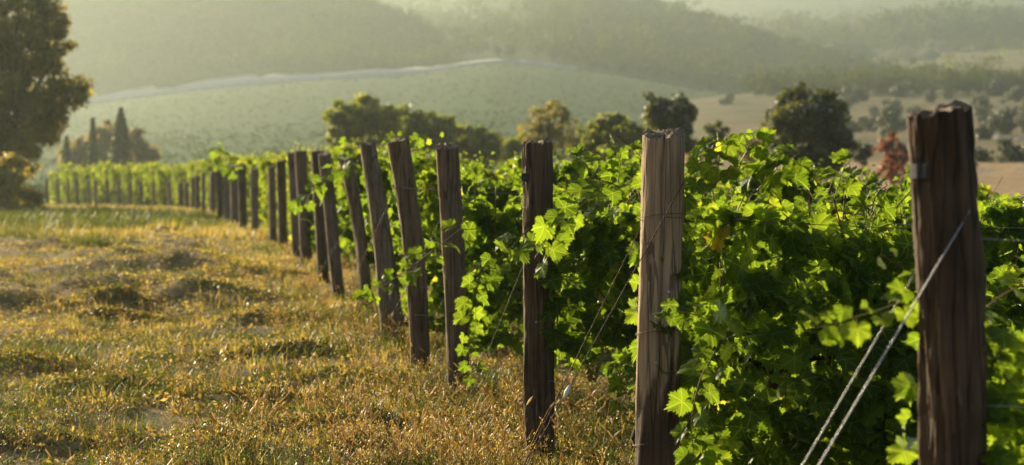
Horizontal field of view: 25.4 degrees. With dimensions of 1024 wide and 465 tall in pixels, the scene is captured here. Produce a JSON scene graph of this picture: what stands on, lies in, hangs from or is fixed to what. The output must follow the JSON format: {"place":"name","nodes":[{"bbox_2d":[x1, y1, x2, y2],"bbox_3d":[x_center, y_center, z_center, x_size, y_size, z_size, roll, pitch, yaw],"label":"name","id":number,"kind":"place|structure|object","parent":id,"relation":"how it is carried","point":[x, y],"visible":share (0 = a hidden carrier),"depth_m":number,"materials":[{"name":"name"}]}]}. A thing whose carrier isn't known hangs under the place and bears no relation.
{"place":"outdoors","nodes":[
{"label":"outdoors","id":0,"kind":"place"},
{"bbox_2d":[9,0,429,98],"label":"wooded hill","id":1,"kind":"structure","parent":0,"point":[87,28],"depth_m":1146.77,"materials":[{"name":"green plant"}]},
{"bbox_2d":[8,0,467,89],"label":"forest","id":2,"kind":"object","parent":1,"relation":"on","point":[337,50],"visible":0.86,"depth_m":1099.28,"materials":[{"name":"green plant"}]},
{"bbox_2d":[71,59,576,104],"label":"road","id":3,"kind":"structure","parent":0,"point":[234,81],"depth_m":1002.13,"materials":[{"name":"stone"}]},
{"bbox_2d":[11,59,742,208],"bbox_3d":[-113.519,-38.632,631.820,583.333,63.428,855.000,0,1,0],"label":"valley field","id":4,"kind":"structure","parent":0,"point":[272,114],"depth_m":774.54,"materials":[{"name":"green plant"}]},
{"bbox_2d":[0,202,851,464],"bbox_3d":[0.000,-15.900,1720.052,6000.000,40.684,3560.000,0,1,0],"label":"ground","id":5,"kind":"structure","parent":0,"point":[176,291],"depth_m":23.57,"materials":[{"name":"yellow plant"}]},
{"bbox_2d":[0,152,46,210],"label":"bush","id":6,"kind":"object","parent":5,"relation":"on","point":[11,187],"visible":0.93,"depth_m":87.63,"materials":[{"name":"green plant"}]},
{"bbox_2d":[0,0,96,209],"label":"oak tree","id":7,"kind":"object","parent":5,"relation":"on","point":[39,112],"visible":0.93,"depth_m":94.20,"materials":[{"name":"green plant"}]},
{"bbox_2d":[48,168,70,203],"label":"grapevine","id":8,"kind":"object","parent":5,"relation":"on","point":[52,189],"visible":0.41,"depth_m":168.21,"materials":[{"name":"plant"}]},
{"bbox_2d":[60,135,73,204],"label":"cypress tree","id":9,"kind":"object","parent":5,"relation":"on","point":[66,155],"visible":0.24,"depth_m":235.62,"materials":[{"name":"green plant"}]},
{"bbox_2d":[59,161,82,204],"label":"grapevine","id":10,"kind":"object","parent":5,"relation":"on","point":[66,175],"visible":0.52,"depth_m":165.15,"materials":[{"name":"plant"}]},
{"bbox_2d":[69,164,91,203],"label":"grapevine","id":11,"kind":"object","parent":5,"relation":"on","point":[72,173],"visible":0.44,"depth_m":163.22,"materials":[{"name":"plant"}]},
{"bbox_2d":[56,119,114,168],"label":"leafy tree","id":12,"kind":"object","parent":5,"relation":"on","point":[79,148],"visible":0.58,"depth_m":260.44,"materials":[{"name":"green plant"}]},
{"bbox_2d":[76,167,100,203],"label":"grapevine","id":13,"kind":"object","parent":5,"relation":"on","point":[86,175],"visible":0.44,"depth_m":161.12,"materials":[{"name":"plant"}]},
{"bbox_2d":[87,117,98,205],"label":"cypress tree","id":14,"kind":"object","parent":5,"relation":"on","point":[92,152],"visible":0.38,"depth_m":235.57,"materials":[{"name":"green plant"}]},
{"bbox_2d":[90,164,111,203],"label":"grapevine","id":15,"kind":"object","parent":5,"relation":"on","point":[94,176],"visible":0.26,"depth_m":159.23,"materials":[{"name":"plant"}]},
{"bbox_2d":[97,160,121,203],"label":"grapevine","id":16,"kind":"object","parent":5,"relation":"on","point":[101,183],"visible":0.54,"depth_m":157.16,"materials":[{"name":"plant"}]},
{"bbox_2d":[109,107,132,205],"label":"cypress tree","id":17,"kind":"object","parent":5,"relation":"on","point":[121,146],"visible":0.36,"depth_m":231.28,"materials":[{"name":"green plant"}]},
{"bbox_2d":[109,163,132,203],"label":"grapevine","id":18,"kind":"object","parent":5,"relation":"on","point":[112,170],"visible":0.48,"depth_m":155.22,"materials":[{"name":"plant"}]},
{"bbox_2d":[118,163,142,204],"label":"grapevine","id":19,"kind":"object","parent":5,"relation":"on","point":[128,175],"visible":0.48,"depth_m":153.14,"materials":[{"name":"plant"}]},
{"bbox_2d":[132,163,154,204],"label":"grapevine","id":20,"kind":"object","parent":5,"relation":"on","point":[136,199],"visible":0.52,"depth_m":151.24,"materials":[{"name":"plant"}]},
{"bbox_2d":[128,127,161,166],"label":"leafy tree","id":21,"kind":"object","parent":5,"relation":"on","point":[142,151],"visible":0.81,"depth_m":248.90,"materials":[{"name":"green plant"}]},
{"bbox_2d":[143,161,168,205],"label":"grapevine","id":22,"kind":"object","parent":5,"relation":"on","point":[148,186],"visible":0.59,"depth_m":148.15,"materials":[{"name":"plant"}]},
{"bbox_2d":[155,163,178,206],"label":"grapevine","id":23,"kind":"object","parent":5,"relation":"on","point":[159,173],"visible":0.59,"depth_m":146.22,"materials":[{"name":"plant"}]},
{"bbox_2d":[168,163,196,204],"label":"grapevine","id":24,"kind":"object","parent":5,"relation":"on","point":[181,174],"visible":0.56,"depth_m":142.19,"materials":[{"name":"plant"}]},
{"bbox_2d":[187,159,216,206],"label":"grapevine","id":25,"kind":"object","parent":5,"relation":"on","point":[192,167],"visible":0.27,"depth_m":122.15,"materials":[{"name":"plant"}]},
{"bbox_2d":[195,156,225,208],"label":"grapevine","id":26,"kind":"object","parent":5,"relation":"on","point":[208,167],"visible":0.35,"depth_m":112.16,"materials":[{"name":"plant"}]},
{"bbox_2d":[209,171,216,212],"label":"wooden post","id":27,"kind":"object","parent":5,"relation":"on","point":[212,190],"visible":0.77,"depth_m":97.86,"materials":[{"name":"brown wood"}]},
{"bbox_2d":[216,170,223,217],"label":"wooden post","id":28,"kind":"object","parent":5,"relation":"on","point":[220,206],"visible":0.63,"depth_m":81.90,"materials":[{"name":"brown wood"}]},
{"bbox_2d":[222,167,230,220],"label":"wooden post","id":29,"kind":"object","parent":5,"relation":"on","point":[226,198],"visible":0.52,"depth_m":74.90,"materials":[{"name":"brown wood"}]},
{"bbox_2d":[213,151,254,204],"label":"grapevine","id":30,"kind":"object","parent":5,"relation":"on","point":[234,156],"visible":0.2,"depth_m":98.24,"materials":[{"name":"plant"}]},
{"bbox_2d":[230,165,238,224],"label":"wooden post","id":31,"kind":"object","parent":5,"relation":"on","point":[234,200],"visible":0.61,"depth_m":68.59,"materials":[{"name":"brown wood"}]},
{"bbox_2d":[237,163,247,228],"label":"wooden post","id":32,"kind":"object","parent":5,"relation":"on","point":[242,196],"visible":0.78,"depth_m":61.89,"materials":[{"name":"brown wood"}]},
{"bbox_2d":[250,168,258,233],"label":"wooden post","id":33,"kind":"object","parent":5,"relation":"on","point":[254,174],"visible":0.77,"depth_m":57.90,"materials":[{"name":"brown wood"}]},
{"bbox_2d":[236,150,288,223],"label":"grapevine","id":34,"kind":"object","parent":5,"relation":"on","point":[252,164],"visible":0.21,"depth_m":68.95,"materials":[{"name":"plant"}]},
{"bbox_2d":[208,142,334,231],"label":"grapevine","id":35,"kind":"object","parent":5,"relation":"on","point":[225,171],"visible":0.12,"depth_m":52.95,"materials":[{"name":"green plant"}]},
{"bbox_2d":[267,166,276,240],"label":"wooden post","id":36,"kind":"object","parent":5,"relation":"on","point":[272,204],"visible":0.83,"depth_m":52.72,"materials":[{"name":"brown wood"}]},
{"bbox_2d":[276,159,287,247],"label":"wooden post","id":37,"kind":"object","parent":5,"relation":"on","point":[282,197],"visible":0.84,"depth_m":45.76,"materials":[{"name":"brown wood"}]},
{"bbox_2d":[256,146,315,230],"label":"grapevine","id":38,"kind":"object","parent":5,"relation":"on","point":[263,164],"visible":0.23,"depth_m":58.16,"materials":[{"name":"plant"}]},
{"bbox_2d":[287,152,299,257],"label":"wooden post","id":39,"kind":"object","parent":5,"relation":"on","point":[294,219],"visible":0.59,"depth_m":39.22,"materials":[{"name":"brown wood"}]},
{"bbox_2d":[295,150,311,261],"bbox_3d":[-3.372,-0.234,36.800,0.281,2.226,0.200,0,1,0],"label":"wooden post","id":40,"kind":"object","parent":5,"relation":"on","point":[301,166],"visible":0.8,"depth_m":36.72,"materials":[{"name":"brown wood"}]},
{"bbox_2d":[311,149,328,282],"bbox_3d":[-2.618,-0.041,31.029,0.259,2.202,0.218,0,1,0],"label":"wooden post","id":41,"kind":"object","parent":5,"relation":"on","point":[321,242],"visible":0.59,"depth_m":30.94,"materials":[{"name":"brown wood"}]},
{"bbox_2d":[286,141,361,240],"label":"grapevine","id":42,"kind":"object","parent":5,"relation":"on","point":[310,171],"visible":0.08,"depth_m":46.11,"materials":[{"name":"green plant"}]},
{"bbox_2d":[318,152,343,297],"bbox_3d":[-2.207,0.093,27.780,0.330,2.162,0.182,-1,1,-24],"label":"wooden post","id":43,"kind":"object","parent":5,"relation":"on","point":[331,225],"visible":0.78,"depth_m":27.71,"materials":[{"name":"brown wood"}]},
{"bbox_2d":[306,172,356,264],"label":"grapevine","id":44,"kind":"object","parent":5,"relation":"on","point":[311,235],"visible":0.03,"depth_m":36.80,"materials":[{"name":"plant"}]},
{"bbox_2d":[338,157,371,312],"bbox_3d":[-1.706,0.221,24.795,0.372,2.089,0.164,0,1,0],"label":"wooden post","id":45,"kind":"object","parent":5,"relation":"on","point":[356,210],"visible":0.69,"depth_m":24.74,"materials":[{"name":"brown wood"}]},
{"bbox_2d":[322,92,406,152],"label":"leafy tree","id":46,"kind":"object","parent":5,"relation":"on","point":[360,121],"visible":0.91,"depth_m":148.65,"materials":[{"name":"green plant"}]},
{"bbox_2d":[340,138,414,166],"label":"grapevine","id":47,"kind":"object","parent":5,"relation":"on","point":[359,154],"visible":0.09,"depth_m":46.23,"materials":[{"name":"green plant"}]},
{"bbox_2d":[360,142,405,343],"bbox_3d":[-1.172,0.280,20.711,0.432,2.218,0.210,0,1,0],"label":"wooden post","id":48,"kind":"object","parent":5,"relation":"on","point":[382,242],"visible":0.64,"depth_m":20.65,"materials":[{"name":"wood"}]},
{"bbox_2d":[331,137,436,253],"bbox_3d":[-1.462,-0.085,27.743,1.511,2.147,1.543,0,1,-6],"label":"grapevine","id":49,"kind":"object","parent":5,"relation":"on","point":[343,211],"visible":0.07,"depth_m":27.80,"materials":[{"name":"plant"}]},
{"bbox_2d":[287,150,500,265],"bbox_3d":[-1.445,0.080,24.765,2.583,1.977,1.162,-1,1,-33],"label":"grapevine","id":50,"kind":"object","parent":5,"relation":"on","point":[295,207],"visible":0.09,"depth_m":24.74,"materials":[{"name":"plant"}]},
{"bbox_2d":[387,137,429,371],"bbox_3d":[-0.812,0.371,17.839,0.349,2.245,0.220,0,1,0],"label":"wooden post","id":51,"kind":"object","parent":5,"relation":"on","point":[399,152],"visible":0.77,"depth_m":17.78,"materials":[{"name":"wood"}]},
{"bbox_2d":[383,103,465,158],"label":"leafy tree","id":52,"kind":"object","parent":5,"relation":"on","point":[419,123],"visible":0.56,"depth_m":156.50,"materials":[{"name":"green plant"}]},
{"bbox_2d":[376,130,520,335],"bbox_3d":[-0.477,0.128,20.690,1.494,2.132,1.344,0,1,-10],"label":"grapevine","id":53,"kind":"object","parent":5,"relation":"on","point":[428,200],"visible":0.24,"depth_m":20.77,"materials":[{"name":"plant"}]},
{"bbox_2d":[435,143,469,393],"bbox_3d":[-0.421,0.457,16.193,0.244,2.195,0.205,0,1,0],"label":"wooden post","id":54,"kind":"object","parent":5,"relation":"on","point":[449,182],"visible":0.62,"depth_m":16.12,"materials":[{"name":"wood"}]},
{"bbox_2d":[428,151,507,284],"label":"grapevine","id":55,"kind":"object","parent":5,"relation":"on","point":[502,176],"visible":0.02,"depth_m":28.15,"materials":[{"name":"plant"}]},
{"bbox_2d":[450,121,508,169],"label":"leafy tree","id":56,"kind":"object","parent":5,"relation":"on","point":[473,142],"visible":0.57,"depth_m":163.19,"materials":[{"name":"green plant"}]},
{"bbox_2d":[352,171,638,353],"bbox_3d":[-0.157,0.448,16.286,2.277,1.796,1.084,-1,1,-24],"label":"grapevine","id":57,"kind":"object","parent":5,"relation":"on","point":[489,223],"visible":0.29,"depth_m":16.27,"materials":[{"name":"plant"}]},
{"bbox_2d":[499,131,528,162],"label":"shrub","id":58,"kind":"object","parent":5,"relation":"on","point":[510,143],"visible":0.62,"depth_m":159.37,"materials":[{"name":"green plant"}]},
{"bbox_2d":[522,139,554,460],"bbox_3d":[0.149,0.568,12.763,0.191,2.192,0.199,0,1,0],"label":"wooden post","id":59,"kind":"object","parent":5,"relation":"on","point":[537,183],"visible":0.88,"depth_m":12.69,"materials":[{"name":"brown wood"}]},
{"bbox_2d":[516,99,578,161],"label":"golden tree","id":60,"kind":"object","parent":5,"relation":"on","point":[540,122],"visible":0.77,"depth_m":149.21,"materials":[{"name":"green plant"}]},
{"bbox_2d":[503,136,641,197],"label":"grapevine","id":61,"kind":"object","parent":5,"relation":"on","point":[564,167],"visible":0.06,"depth_m":20.99,"materials":[{"name":"plant"}]},
{"bbox_2d":[526,176,686,464],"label":"guy wire","id":62,"kind":"object","parent":5,"relation":"attached to","point":[607,318],"visible":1,"depth_m":9.70,"materials":[{"name":"grey metal"}]},
{"bbox_2d":[453,174,767,455],"bbox_3d":[0.506,0.550,12.838,2.086,1.811,1.193,-1,2,-38],"label":"grapevine","id":63,"kind":"object","parent":5,"relation":"on","point":[591,237],"visible":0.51,"depth_m":12.71,"materials":[{"name":"plant"}]},
{"bbox_2d":[574,112,646,166],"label":"leafy tree","id":64,"kind":"object","parent":5,"relation":"on","point":[598,131],"visible":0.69,"depth_m":134.06,"materials":[{"name":"green plant"}]},
{"bbox_2d":[632,127,685,464],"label":"wooden post","id":65,"kind":"object","parent":5,"relation":"on","point":[662,165],"visible":0.91,"depth_m":9.94,"materials":[{"name":"wood"}]},
{"bbox_2d":[524,228,640,464],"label":"guy wire","id":66,"kind":"object","parent":65,"relation":"attached to","point":[581,348],"visible":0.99,"depth_m":9.85,"materials":[{"name":"grey metal"}]},
{"bbox_2d":[667,217,1023,233],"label":"trellis wire","id":67,"kind":"object","parent":65,"relation":"attached to","point":[817,224],"visible":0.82,"depth_m":10.03,"materials":[{"name":"grey metal"}]},
{"bbox_2d":[641,91,698,155],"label":"leafy tree","id":68,"kind":"object","parent":5,"relation":"on","point":[661,112],"visible":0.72,"depth_m":124.16,"materials":[{"name":"green plant"}]},
{"bbox_2d":[584,151,764,381],"bbox_3d":[1.255,0.389,16.650,1.477,1.968,0.813,0,1,-11],"label":"grapevine","id":69,"kind":"object","parent":5,"relation":"on","point":[619,356],"visible":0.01,"depth_m":16.67,"materials":[{"name":"plant"}]},
{"bbox_2d":[628,157,763,203],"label":"grapevine","id":70,"kind":"object","parent":5,"relation":"on","point":[737,184],"visible":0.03,"depth_m":21.20,"materials":[{"name":"plant"}]},
{"bbox_2d":[558,146,912,413],"bbox_3d":[1.408,0.496,13.081,2.544,1.971,0.873,0,1,-12],"label":"grapevine","id":71,"kind":"object","parent":5,"relation":"on","point":[610,169],"visible":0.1,"depth_m":12.57,"materials":[{"name":"plant"}]},
{"bbox_2d":[728,123,768,164],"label":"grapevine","id":72,"kind":"object","parent":5,"relation":"on","point":[747,145],"visible":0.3,"depth_m":149.08,"materials":[{"name":"green plant"}]},
{"bbox_2d":[609,125,918,464],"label":"grapevine","id":73,"kind":"object","parent":5,"relation":"on","point":[844,269],"visible":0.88,"depth_m":10.06,"materials":[{"name":"plant"}]},
{"bbox_2d":[760,81,861,181],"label":"leafy tree","id":74,"kind":"object","parent":5,"relation":"on","point":[797,116],"visible":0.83,"depth_m":113.53,"materials":[{"name":"green plant"}]},
{"bbox_2d":[738,158,901,214],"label":"grapevine","id":75,"kind":"object","parent":5,"relation":"on","point":[789,193],"visible":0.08,"depth_m":21.31,"materials":[{"name":"plant"}]},
{"bbox_2d":[749,177,910,305],"bbox_3d":[2.427,0.494,16.875,1.475,1.820,0.793,0,1,-8],"label":"grapevine","id":76,"kind":"object","parent":5,"relation":"on","point":[846,211],"visible":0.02,"depth_m":16.71,"materials":[{"name":"plant"}]},
{"bbox_2d":[852,140,873,182],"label":"tree","id":77,"kind":"object","parent":5,"relation":"on","point":[863,154],"visible":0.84,"depth_m":149.52,"materials":[{"name":"green plant"}]},
{"bbox_2d":[871,132,909,184],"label":"red tree","id":78,"kind":"object","parent":5,"relation":"on","point":[892,158],"visible":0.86,"depth_m":119.63,"materials":[{"name":"orange plant"}]},
{"bbox_2d":[799,248,1023,464],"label":"grapevine","id":79,"kind":"object","parent":5,"relation":"on","point":[1005,367],"visible":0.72,"depth_m":6.70,"materials":[{"name":"green plant"}]},
{"bbox_2d":[811,148,1023,464],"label":"grapevine","id":80,"kind":"object","parent":5,"relation":"on","point":[1008,307],"visible":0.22,"depth_m":10.11,"materials":[{"name":"plant"}]},
{"bbox_2d":[851,164,1001,214],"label":"grapevine","id":81,"kind":"object","parent":5,"relation":"on","point":[905,183],"visible":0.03,"depth_m":21.57,"materials":[{"name":"plant"}]},
{"bbox_2d":[906,99,987,464],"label":"wooden post","id":82,"kind":"object","parent":5,"relation":"on","point":[952,367],"visible":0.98,"depth_m":6.60,"materials":[{"name":"brown wood"}]},
{"bbox_2d":[802,271,915,464],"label":"guy wire","id":83,"kind":"object","parent":82,"relation":"attached to","point":[852,379],"visible":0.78,"depth_m":6.75,"materials":[{"name":"grey metal"}]},
{"bbox_2d":[818,210,970,464],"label":"guy wire","id":84,"kind":"object","parent":82,"relation":"attached to","point":[887,349],"visible":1,"depth_m":6.49,"materials":[{"name":"grey metal"}]},
{"bbox_2d":[896,192,1023,284],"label":"grapevine","id":85,"kind":"object","parent":5,"relation":"on","point":[996,213],"visible":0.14,"depth_m":13.18,"materials":[{"name":"plant"}]},
{"bbox_2d":[366,0,831,93],"bbox_3d":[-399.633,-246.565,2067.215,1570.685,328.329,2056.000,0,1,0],"label":"wooded hill","id":86,"kind":"structure","parent":0,"point":[525,53],"depth_m":1212.87,"materials":[{"name":"green plant"}]},
{"bbox_2d":[360,0,962,93],"bbox_3d":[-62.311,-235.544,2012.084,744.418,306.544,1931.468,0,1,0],"label":"forest","id":87,"kind":"object","parent":86,"relation":"on","point":[714,65],"visible":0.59,"depth_m":1264.36,"materials":[{"name":"green plant"}]},
{"bbox_2d":[585,0,1023,73],"bbox_3d":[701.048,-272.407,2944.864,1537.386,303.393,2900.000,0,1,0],"label":"mountain","id":88,"kind":"structure","parent":0,"point":[923,53],"depth_m":1668.43,"materials":[{"name":"green plant"}]},
{"bbox_2d":[629,0,1023,48],"bbox_3d":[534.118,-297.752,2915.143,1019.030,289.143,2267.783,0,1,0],"label":"forest","id":89,"kind":"object","parent":88,"relation":"on","point":[899,21],"visible":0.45,"depth_m":1967.70,"materials":[{"name":"green plant"}]},
{"bbox_2d":[775,29,1023,52],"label":"forest","id":90,"kind":"object","parent":88,"relation":"on","point":[1002,43],"visible":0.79,"depth_m":1701.71,"materials":[{"name":"green plant"}]},
{"bbox_2d":[627,71,1023,171],"bbox_3d":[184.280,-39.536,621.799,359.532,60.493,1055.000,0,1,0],"label":"dry hillside","id":91,"kind":"structure","parent":0,"point":[743,113],"depth_m":616.56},
{"bbox_2d":[703,120,730,166],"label":"shrub","id":92,"kind":"object","parent":91,"relation":"on","point":[712,130],"visible":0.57,"depth_m":139.49,"materials":[{"name":"green plant"}]},
{"bbox_2d":[836,84,860,104],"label":"shrub","id":93,"kind":"object","parent":91,"relation":"on","point":[846,91],"visible":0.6,"depth_m":671.97,"materials":[{"name":"green plant"}]},
{"bbox_2d":[851,85,870,101],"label":"shrub","id":94,"kind":"object","parent":91,"relation":"on","point":[862,93],"visible":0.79,"depth_m":717.05,"materials":[{"name":"green plant"}]},
{"bbox_2d":[856,116,881,131],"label":"bush","id":95,"kind":"object","parent":91,"relation":"on","point":[867,124],"visible":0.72,"depth_m":447.35,"materials":[{"name":"green plant"}]},
{"bbox_2d":[739,52,1023,96],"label":"forest","id":96,"kind":"object","parent":91,"relation":"on","point":[949,81],"visible":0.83,"depth_m":796.52,"materials":[{"name":"green plant"}]},
{"bbox_2d":[871,103,903,131],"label":"shrub","id":97,"kind":"object","parent":91,"relation":"on","point":[891,114],"visible":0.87,"depth_m":434.16,"materials":[{"name":"green plant"}]},
{"bbox_2d":[886,81,911,97],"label":"shrub","id":98,"kind":"object","parent":91,"relation":"on","point":[899,89],"visible":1,"depth_m":757.51,"materials":[{"name":"green plant"}]},
{"bbox_2d":[970,94,993,108],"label":"shrub","id":99,"kind":"object","parent":91,"relation":"on","point":[980,100],"visible":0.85,"depth_m":622.27,"materials":[{"name":"green plant"}]},
{"bbox_2d":[974,124,995,139],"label":"shrub","id":100,"kind":"object","parent":91,"relation":"on","point":[983,132],"visible":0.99,"depth_m":367.00,"materials":[{"name":"green plant"}]},
{"bbox_2d":[975,146,995,161],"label":"shrub","id":101,"kind":"object","parent":91,"relation":"on","point":[982,156],"visible":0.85,"depth_m":233.42,"materials":[{"name":"green plant"}]},
{"bbox_2d":[983,75,1010,95],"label":"shrub","id":102,"kind":"object","parent":91,"relation":"on","point":[996,81],"visible":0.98,"depth_m":777.44,"materials":[{"name":"green plant"}]},
{"bbox_2d":[979,106,1019,134],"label":"shrub","id":103,"kind":"object","parent":91,"relation":"on","point":[1006,121],"visible":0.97,"depth_m":417.67,"materials":[{"name":"green plant"}]},
{"bbox_2d":[1004,85,1023,101],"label":"shrub","id":104,"kind":"object","parent":91,"relation":"on","point":[1015,95],"visible":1,"depth_m":716.38,"materials":[{"name":"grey plant"}]},
{"bbox_2d":[760,160,1023,201],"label":"dry pasture","id":105,"kind":"structure","parent":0,"point":[1012,177],"depth_m":194.77,"materials":[{"name":"brown plant"}]},
{"bbox_2d":[994,137,1023,161],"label":"shrub","id":106,"kind":"object","parent":105,"relation":"on","point":[1017,155],"visible":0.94,"depth_m":233.61,"materials":[{"name":"green plant"}]},
{"bbox_2d":[851,49,1023,72],"bbox_3d":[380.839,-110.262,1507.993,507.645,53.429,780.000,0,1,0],"label":"dry plateau","id":107,"kind":"structure","parent":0,"point":[1016,62],"depth_m":1502.15,"materials":[{"name":"beige soil"}]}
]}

